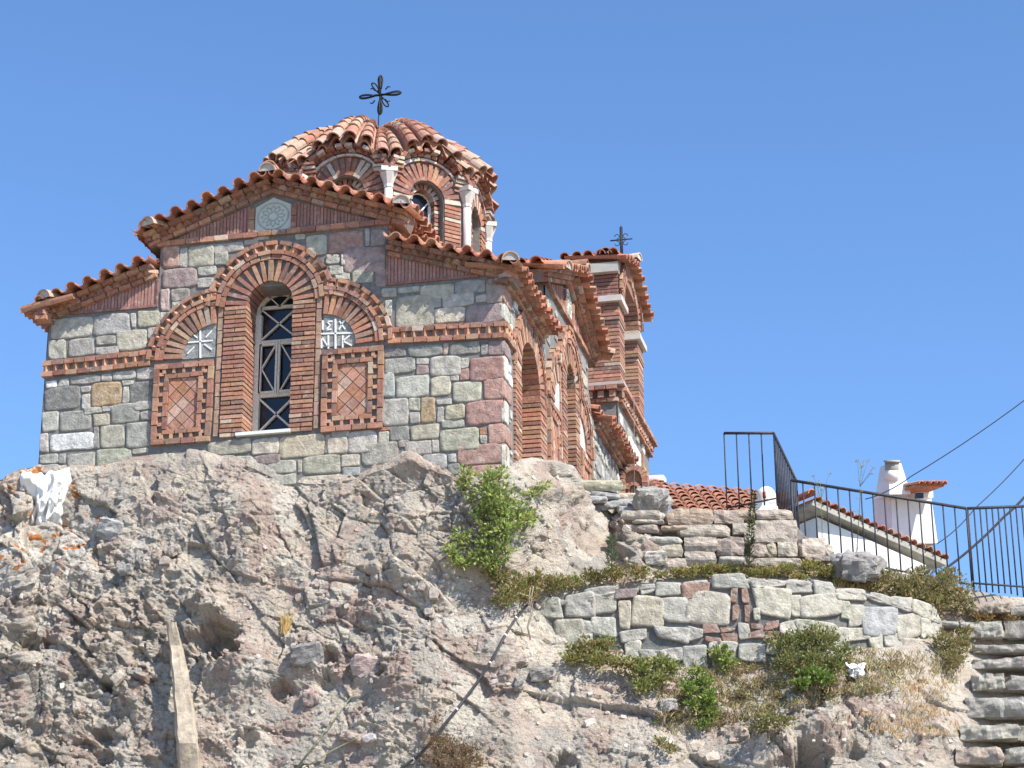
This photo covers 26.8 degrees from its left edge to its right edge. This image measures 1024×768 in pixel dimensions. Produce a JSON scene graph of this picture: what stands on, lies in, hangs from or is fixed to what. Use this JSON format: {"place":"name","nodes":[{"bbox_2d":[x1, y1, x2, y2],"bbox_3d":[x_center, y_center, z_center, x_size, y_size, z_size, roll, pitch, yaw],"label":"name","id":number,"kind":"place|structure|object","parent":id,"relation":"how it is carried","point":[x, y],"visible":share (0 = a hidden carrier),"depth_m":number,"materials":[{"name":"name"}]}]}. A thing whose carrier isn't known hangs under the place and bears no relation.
{"place":"outdoors","nodes":[
{"label":"outdoors","id":0,"kind":"place"},
{"bbox_2d":[0,448,1023,767],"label":"rocky hill","id":1,"kind":"structure","parent":0,"point":[32,632],"depth_m":27.68,"materials":[{"name":"grey stone"}]},
{"bbox_2d":[20,467,70,525],"bbox_3d":[-6.423,1.585,29.521,0.720,0.913,0.351,-1,-20,2],"label":"white painted rock","id":2,"kind":"object","parent":1,"relation":"on","point":[47,491],"visible":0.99,"depth_m":29.49,"materials":[{"name":"white paint"}]},
{"bbox_2d":[95,517,124,540],"bbox_3d":[-5.415,1.963,28.945,0.414,0.372,0.323,0,-20,0],"label":"loose stone","id":3,"kind":"object","parent":1,"relation":"on","point":[107,529],"visible":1,"depth_m":28.84,"materials":[{"name":"grey stone"}]},
{"bbox_2d":[117,563,133,576],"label":"loose stone","id":4,"kind":"object","parent":1,"relation":"on","point":[125,569],"visible":1,"depth_m":28.34,"materials":[{"name":"grey stone"}]},
{"bbox_2d":[163,544,181,556],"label":"loose stone","id":5,"kind":"object","parent":1,"relation":"on","point":[172,550],"visible":1,"depth_m":28.42,"materials":[{"name":"grey stone"}]},
{"bbox_2d":[166,622,199,767],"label":"timber post","id":6,"kind":"object","parent":1,"relation":"on","point":[187,748],"visible":1,"depth_m":26.94,"materials":[{"name":"brown wood"}]},
{"bbox_2d":[277,609,294,633],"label":"straw tuft","id":7,"kind":"object","parent":1,"relation":"on","point":[285,625],"visible":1,"depth_m":27.75,"materials":[{"name":"yellow plant"}]},
{"bbox_2d":[289,641,323,666],"bbox_3d":[-2.610,3.441,27.383,0.440,0.346,0.300,-3,-20,7],"label":"loose stone","id":8,"kind":"object","parent":1,"relation":"on","point":[304,654],"visible":1,"depth_m":27.27,"materials":[{"name":"grey stone"}]},
{"bbox_2d":[301,688,319,706],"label":"loose stone","id":9,"kind":"object","parent":1,"relation":"on","point":[311,697],"visible":1,"depth_m":27.01,"materials":[{"name":"pink stone"}]},
{"bbox_2d":[296,688,357,767],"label":"grass stalk","id":10,"kind":"object","parent":1,"relation":"on","point":[323,733],"depth_m":26.67,"materials":[{"name":"green plant"}]},
{"bbox_2d":[304,734,364,767],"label":"grass stalk","id":11,"kind":"object","parent":1,"relation":"on","point":[332,750],"depth_m":26.53,"materials":[{"name":"green plant"}]},
{"bbox_2d":[20,75,657,506],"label":"stone chapel","id":12,"kind":"structure","parent":1,"relation":"on","point":[352,295],"depth_m":30.08,"materials":[{"name":"stone"}]},
{"bbox_2d":[235,295,293,436],"bbox_3d":[-3.342,-0.301,29.883,0.780,2.260,0.555,-5,-20,12],"label":"window","id":13,"kind":"structure","parent":12,"relation":"in","point":[272,381],"depth_m":30.08,"materials":[{"name":"white wood"}]},
{"bbox_2d":[410,193,430,222],"bbox_3d":[-1.462,-2.446,33.712,0.411,1.195,0.040,12,-23,-30],"label":"drum window","id":14,"kind":"structure","parent":12,"relation":"in","point":[424,205],"depth_m":33.89,"materials":[{"name":"white paint"}]},
{"bbox_2d":[339,728,359,743],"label":"loose stone","id":15,"kind":"object","parent":1,"relation":"on","point":[346,735],"visible":1,"depth_m":26.56,"materials":[{"name":"beige stone"}]},
{"bbox_2d":[350,653,379,677],"bbox_3d":[-1.842,3.568,27.215,0.416,0.340,0.307,1,-20,-4],"label":"loose stone","id":16,"kind":"object","parent":1,"relation":"on","point":[362,665],"visible":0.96,"depth_m":27.11,"materials":[{"name":"pink stone"}]},
{"bbox_2d":[361,733,376,743],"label":"loose stone","id":17,"kind":"object","parent":1,"relation":"on","point":[368,738],"visible":1,"depth_m":26.48,"materials":[{"name":"white stone"}]},
{"bbox_2d":[418,710,488,767],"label":"dry bush","id":18,"kind":"object","parent":1,"relation":"on","point":[469,750],"visible":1,"depth_m":26.11,"materials":[{"name":"brown plant"}]},
{"bbox_2d":[400,604,527,767],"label":"water pipe","id":19,"kind":"object","parent":1,"relation":"on","point":[472,687],"visible":1,"depth_m":26.76,"materials":[{"name":"grey plastic"}]},
{"bbox_2d":[0,472,964,767],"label":"rock chips","id":20,"kind":"object","parent":1,"relation":"on","point":[118,678],"visible":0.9,"depth_m":27.48,"materials":[{"name":"stone"}]},
{"bbox_2d":[440,464,552,573],"bbox_3d":[-0.142,1.713,27.872,1.615,1.588,0.827,5,-20,-15],"label":"climbing shrub","id":21,"kind":"object","parent":1,"relation":"on","point":[522,515],"visible":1,"depth_m":27.72,"materials":[{"name":"green plant"}]},
{"bbox_2d":[513,676,523,692],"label":"loose stone","id":22,"kind":"object","parent":1,"relation":"on","point":[518,683],"visible":1,"depth_m":26.72,"materials":[{"name":"grey stone"}]},
{"bbox_2d":[512,586,533,639],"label":"bare twig","id":23,"kind":"object","parent":1,"relation":"on","point":[530,617],"visible":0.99,"depth_m":27.53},
{"bbox_2d":[529,665,556,681],"bbox_3d":[0.376,3.651,27.097,0.367,0.238,0.286,-5,-20,12],"label":"loose stone","id":24,"kind":"object","parent":1,"relation":"on","point":[543,673],"visible":1,"depth_m":26.99,"materials":[{"name":"grey stone"}]},
{"bbox_2d":[480,561,671,609],"bbox_3d":[0.810,2.659,28.019,2.580,0.838,0.870,8,-21,-22],"label":"succulent","id":25,"kind":"object","parent":1,"relation":"on","point":[563,581],"visible":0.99,"depth_m":28.01,"materials":[{"name":"green plant"}]},
{"bbox_2d":[582,480,622,490],"bbox_3d":[1.267,1.461,30.997,0.673,0.331,0.606,0,-20,-1],"label":"ledge stone","id":26,"kind":"object","parent":1,"relation":"on","point":[602,485],"visible":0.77,"depth_m":30.70,"materials":[{"name":"grey stone"}]},
{"bbox_2d":[558,629,650,674],"bbox_3d":[1.166,3.413,27.307,1.219,0.630,0.544,-5,-20,12],"label":"green shrub","id":27,"kind":"object","parent":1,"relation":"on","point":[592,650],"visible":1,"depth_m":27.29,"materials":[{"name":"green plant"}]},
{"bbox_2d":[593,499,626,509],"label":"flat slab","id":28,"kind":"structure","parent":1,"relation":"on","point":[608,505],"depth_m":30.37,"materials":[{"name":"stone"}]},
{"bbox_2d":[590,496,607,503],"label":"flat slab","id":29,"kind":"structure","parent":28,"relation":"on","point":[599,499],"depth_m":30.25,"materials":[{"name":"stone"}]},
{"bbox_2d":[603,531,619,568],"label":"tall weed","id":30,"kind":"object","parent":1,"relation":"on","point":[613,539],"visible":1,"depth_m":28.19,"materials":[{"name":"green plant"}]},
{"bbox_2d":[616,506,636,513],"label":"flat slab","id":31,"kind":"structure","parent":1,"relation":"on","point":[619,509],"depth_m":30.13,"materials":[{"name":"stone"}]},
{"bbox_2d":[609,498,631,505],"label":"flat slab","id":32,"kind":"structure","parent":31,"relation":"on","point":[628,501],"depth_m":30.59,"materials":[{"name":"stone"}]},
{"bbox_2d":[590,491,620,499],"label":"flat slab","id":33,"kind":"structure","parent":32,"relation":"on","point":[611,495],"depth_m":30.61,"materials":[{"name":"stone"}]},
{"bbox_2d":[619,493,634,498],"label":"ledge stone","id":34,"kind":"object","parent":1,"relation":"on","point":[626,495],"visible":0.2,"depth_m":31.75,"materials":[{"name":"grey stone"}]},
{"bbox_2d":[632,486,672,512],"bbox_3d":[1.970,1.640,30.203,0.606,0.489,0.625,-5,-20,12],"label":"boulder","id":35,"kind":"object","parent":1,"relation":"on","point":[656,498],"visible":0.85,"depth_m":29.97,"materials":[{"name":"stone"}]},
{"bbox_2d":[643,550,666,565],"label":"loose stone","id":36,"kind":"object","parent":1,"relation":"on","point":[658,558],"visible":0.96,"depth_m":28.60,"materials":[{"name":"grey stone"}]},
{"bbox_2d":[626,652,684,694],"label":"green shrub","id":37,"kind":"object","parent":1,"relation":"on","point":[642,685],"visible":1,"depth_m":27.04,"materials":[{"name":"green plant"}]},
{"bbox_2d":[659,697,677,710],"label":"loose stone","id":38,"kind":"object","parent":1,"relation":"on","point":[669,704],"visible":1,"depth_m":26.71,"materials":[{"name":"white stone"}]},
{"bbox_2d":[678,671,724,729],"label":"lime plant","id":39,"kind":"object","parent":1,"relation":"on","point":[711,697],"visible":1,"depth_m":26.79,"materials":[{"name":"green plant"}]},
{"bbox_2d":[687,642,740,677],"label":"green shrub","id":40,"kind":"object","parent":1,"relation":"on","point":[724,660],"visible":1,"depth_m":27.31,"materials":[{"name":"green plant"}]},
{"bbox_2d":[650,708,799,754],"bbox_3d":[2.596,4.252,26.248,1.864,0.535,0.518,-5,-20,12],"label":"olive bush","id":41,"kind":"object","parent":1,"relation":"on","point":[778,719],"visible":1,"depth_m":26.16,"materials":[{"name":"green plant"}]},
{"bbox_2d":[621,508,833,570],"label":"dry stone wall","id":42,"kind":"structure","parent":1,"relation":"on","point":[695,536],"depth_m":28.75,"materials":[{"name":"grey stone"}]},
{"bbox_2d":[534,573,958,667],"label":"terrace wall","id":43,"kind":"structure","parent":1,"relation":"on","point":[688,622],"depth_m":27.76,"materials":[{"name":"stone"}]},
{"bbox_2d":[669,558,847,584],"bbox_3d":[3.272,2.438,28.390,2.467,0.430,0.438,3,-20,-8],"label":"succulent","id":44,"kind":"object","parent":43,"relation":"on","point":[709,569],"visible":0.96,"depth_m":28.32,"materials":[{"name":"green plant"}]},
{"bbox_2d":[862,564,980,620],"bbox_3d":[5.426,2.760,28.639,1.666,0.850,0.759,0,-20,-2],"label":"olive bush","id":45,"kind":"object","parent":43,"relation":"on","point":[936,597],"visible":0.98,"depth_m":28.59,"materials":[{"name":"green plant"}]},
{"bbox_2d":[744,490,757,567],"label":"tall weed","id":46,"kind":"object","parent":1,"relation":"on","point":[751,541],"visible":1,"depth_m":28.25,"materials":[{"name":"green plant"}]},
{"bbox_2d":[755,486,777,509],"bbox_3d":[4.014,2.089,33.890,0.320,1.010,0.410,-5,-20,12],"label":"chimney hood","id":47,"kind":"object","parent":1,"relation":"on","point":[769,494],"visible":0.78,"depth_m":33.89,"materials":[{"name":"white paint"}]},
{"bbox_2d":[650,657,908,729],"bbox_3d":[3.365,3.832,26.977,3.316,1.085,0.943,-1,-20,3],"label":"ground cover","id":48,"kind":"object","parent":1,"relation":"on","point":[838,680],"visible":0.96,"depth_m":26.94,"materials":[{"name":"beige plant"}]},
{"bbox_2d":[788,663,836,691],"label":"lime plant","id":49,"kind":"object","parent":1,"relation":"on","point":[817,674],"visible":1,"depth_m":26.71,"materials":[{"name":"green plant"}]},
{"bbox_2d":[763,618,865,674],"bbox_3d":[3.825,3.377,27.322,1.088,0.843,0.952,12,-23,-31],"label":"dark bush","id":50,"kind":"object","parent":1,"relation":"on","point":[796,641],"visible":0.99,"depth_m":27.29,"materials":[{"name":"green plant"}]},
{"bbox_2d":[807,473,830,543],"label":"fennel stalk","id":51,"kind":"object","parent":1,"relation":"on","point":[819,494],"visible":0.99,"depth_m":28.90,"materials":[{"name":"green plant"}]},
{"bbox_2d":[845,662,866,679],"bbox_3d":[4.320,3.596,26.982,0.260,0.239,0.212,-5,-20,12],"label":"paper scrap","id":52,"kind":"object","parent":1,"relation":"on","point":[859,670],"visible":1,"depth_m":26.95,"materials":[{"name":"white paper"}]},
{"bbox_2d":[830,549,886,582],"bbox_3d":[4.599,2.430,28.580,0.745,0.504,0.596,-5,-20,12],"label":"boulder","id":53,"kind":"object","parent":1,"relation":"on","point":[849,565],"visible":0.99,"depth_m":28.40,"materials":[{"name":"stone"}]},
{"bbox_2d":[853,460,874,552],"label":"fennel stalk","id":54,"kind":"object","parent":1,"relation":"on","point":[860,481],"visible":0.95,"depth_m":28.89,"materials":[{"name":"green plant"}]},
{"bbox_2d":[723,432,1023,596],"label":"iron railing","id":55,"kind":"object","parent":1,"relation":"on","point":[792,481],"visible":0.77,"depth_m":29.27,"materials":[{"name":"black metal"}]},
{"bbox_2d":[828,580,959,738],"bbox_3d":[4.856,3.463,27.648,1.537,2.539,1.782,4,-20,-11],"label":"straw patch","id":56,"kind":"object","parent":1,"relation":"on","point":[915,689],"visible":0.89,"depth_m":26.82,"materials":[{"name":"beige plant"}]},
{"bbox_2d":[925,624,975,670],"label":"olive bush","id":57,"kind":"object","parent":1,"relation":"on","point":[949,644],"visible":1,"depth_m":27.99,"materials":[{"name":"green plant"}]},
{"bbox_2d":[955,603,1023,767],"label":"stone stair","id":58,"kind":"object","parent":1,"relation":"on","point":[1010,709],"visible":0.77,"depth_m":27.52,"materials":[{"name":"grey stone"}]},
{"bbox_2d":[970,609,1020,624],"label":"rust plant","id":59,"kind":"object","parent":58,"relation":"on","point":[991,617],"visible":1,"depth_m":28.69,"materials":[{"name":"brown plant"}]},
{"bbox_2d":[0,0,1023,597],"label":"sky","id":60,"kind":"structure","parent":0,"point":[821,202],"materials":[{"name":"blue"}]},
{"bbox_2d":[652,646,966,734],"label":"dry grass","id":61,"kind":"structure","parent":0,"point":[937,671],"depth_m":27.18,"materials":[{"name":"beige plant"}]},
{"bbox_2d":[865,400,1023,499],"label":"overhead cable","id":62,"kind":"object","parent":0,"point":[950,451],"visible":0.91,"depth_m":35.98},
{"bbox_2d":[937,496,1023,573],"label":"overhead cable","id":63,"kind":"object","parent":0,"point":[984,536],"visible":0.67,"depth_m":32.31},
{"bbox_2d":[937,459,1023,543],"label":"overhead cable","id":64,"kind":"object","parent":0,"point":[983,500],"visible":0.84,"depth_m":35.14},
{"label":"hilltop","id":65,"kind":"structure","parent":0,"visible":0},
{"bbox_2d":[649,475,794,519],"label":"tiled house","id":66,"kind":"structure","parent":65,"relation":"on","point":[690,496],"depth_m":37.63,"materials":[{"name":"tile"}]},
{"bbox_2d":[777,460,948,576],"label":"white house","id":67,"kind":"structure","parent":65,"relation":"on","point":[891,474],"depth_m":43.18,"materials":[{"name":"paint"}]}
]}

